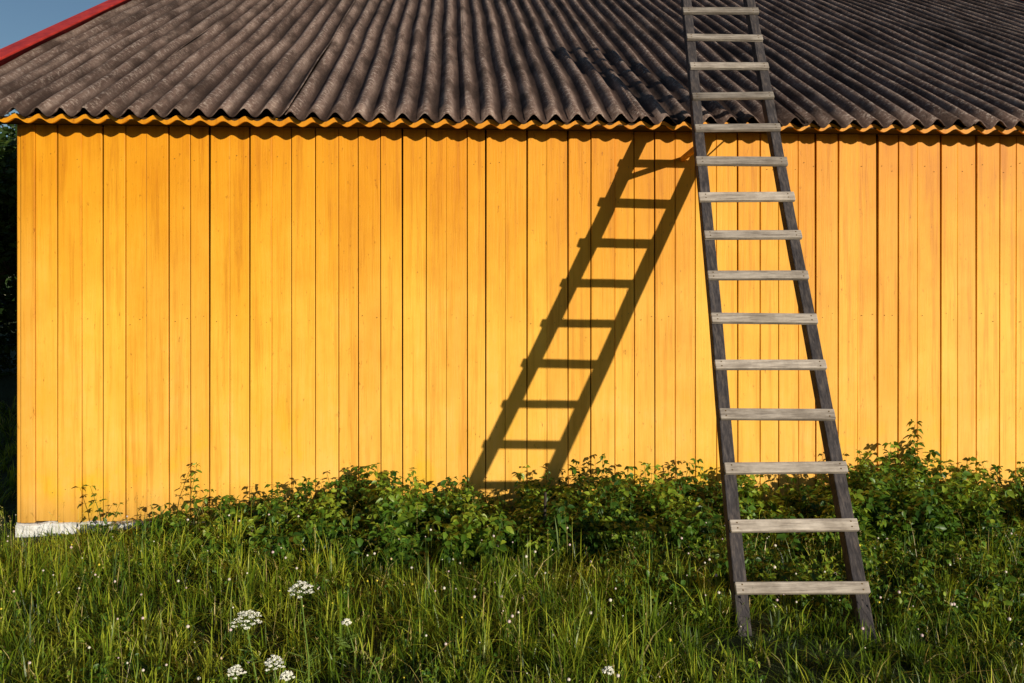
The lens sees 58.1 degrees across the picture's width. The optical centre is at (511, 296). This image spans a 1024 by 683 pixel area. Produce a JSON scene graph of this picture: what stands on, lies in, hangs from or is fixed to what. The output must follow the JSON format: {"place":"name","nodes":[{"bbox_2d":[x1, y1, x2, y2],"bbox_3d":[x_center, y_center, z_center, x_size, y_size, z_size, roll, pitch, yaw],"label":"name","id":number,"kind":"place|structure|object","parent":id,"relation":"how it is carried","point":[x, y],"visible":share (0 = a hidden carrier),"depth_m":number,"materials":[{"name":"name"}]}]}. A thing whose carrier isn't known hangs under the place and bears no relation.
{"place":"outdoors","nodes":[
{"label":"outdoors","id":0,"kind":"place"},
{"bbox_2d":[0,0,106,294],"label":"sky","id":1,"kind":"structure","parent":0,"point":[19,19],"materials":[{"name":"blue"}]},
{"bbox_2d":[0,322,1023,682],"bbox_3d":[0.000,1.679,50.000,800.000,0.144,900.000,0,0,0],"label":"ground","id":2,"kind":"structure","parent":0,"point":[8,388],"depth_m":4.45,"materials":[{"name":"green plant"}]},
{"bbox_2d":[0,113,16,327],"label":"apple tree","id":3,"kind":"object","parent":2,"relation":"on","point":[8,200],"visible":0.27,"depth_m":12.28,"materials":[{"name":"green plant"}]},
{"bbox_2d":[0,253,16,376],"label":"hedge","id":4,"kind":"object","parent":2,"relation":"on","point":[6,347],"visible":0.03,"depth_m":19.26,"materials":[{"name":"green plant"}]},
{"bbox_2d":[0,277,16,322],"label":"distant trees","id":5,"kind":"object","parent":2,"relation":"on","point":[1,309],"depth_m":55.72,"materials":[{"name":"green plant"}]},
{"bbox_2d":[0,109,17,274],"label":"apple tree","id":6,"kind":"object","parent":2,"relation":"on","point":[3,128],"depth_m":17.38,"materials":[{"name":"green plant"}]},
{"bbox_2d":[227,664,246,682],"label":"wild carrot flower","id":7,"kind":"object","parent":2,"relation":"on","point":[236,673],"visible":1,"depth_m":3.29,"materials":[{"name":"beige plant"}]},
{"bbox_2d":[231,609,263,682],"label":"wild carrot flower","id":8,"kind":"object","parent":2,"relation":"on","point":[246,625],"visible":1,"depth_m":3.45,"materials":[{"name":"beige plant"}]},
{"bbox_2d":[264,654,284,682],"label":"wild carrot flower","id":9,"kind":"object","parent":2,"relation":"on","point":[270,660],"visible":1,"depth_m":3.20,"materials":[{"name":"beige plant"}]},
{"bbox_2d":[279,670,294,682],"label":"wild carrot flower","id":10,"kind":"object","parent":2,"relation":"on","point":[287,674],"visible":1,"depth_m":3.29,"materials":[{"name":"beige plant"}]},
{"bbox_2d":[288,581,319,682],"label":"wild carrot flower","id":11,"kind":"object","parent":2,"relation":"on","point":[299,595],"visible":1,"depth_m":3.51,"materials":[{"name":"beige plant"}]},
{"bbox_2d":[334,618,360,682],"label":"wild carrot flower","id":12,"kind":"object","parent":2,"relation":"on","point":[346,621],"visible":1,"depth_m":3.90,"materials":[{"name":"plant"}]},
{"bbox_2d":[0,512,1022,682],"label":"clover flowers","id":13,"kind":"object","parent":2,"relation":"on","point":[610,600],"visible":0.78,"depth_m":4.58,"materials":[{"name":"white plant"}]},
{"bbox_2d":[0,515,1023,682],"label":"meadow herbs","id":14,"kind":"object","parent":2,"relation":"on","point":[867,552],"visible":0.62,"depth_m":4.89,"materials":[{"name":"green plant"}]},
{"bbox_2d":[0,0,1023,536],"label":"yellow wooden barn","id":15,"kind":"structure","parent":2,"relation":"on","point":[262,244],"depth_m":6.94,"materials":[{"name":"paint"}]},
{"bbox_2d":[48,419,1023,579],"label":"raspberry weeds","id":16,"kind":"object","parent":2,"relation":"on","point":[873,492],"visible":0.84,"depth_m":6.08,"materials":[{"name":"green plant"}]},
{"bbox_2d":[542,492,546,542],"bbox_3d":[0.207,1.490,5.914,0.021,0.461,0.053,0,0,30],"label":"wooden stake","id":17,"kind":"object","parent":2,"relation":"on","point":[545,503],"visible":0.41,"depth_m":5.92,"materials":[{"name":"grey wood"}]},
{"bbox_2d":[601,666,613,682],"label":"wild carrot flower","id":18,"kind":"object","parent":2,"relation":"on","point":[608,669],"visible":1,"depth_m":3.29,"materials":[{"name":"beige plant"}]},
{"bbox_2d":[680,0,876,642],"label":"wooden ladder","id":19,"kind":"object","parent":2,"relation":"on","point":[845,525],"visible":0.97,"depth_m":5.35,"materials":[{"name":"grey wood"}]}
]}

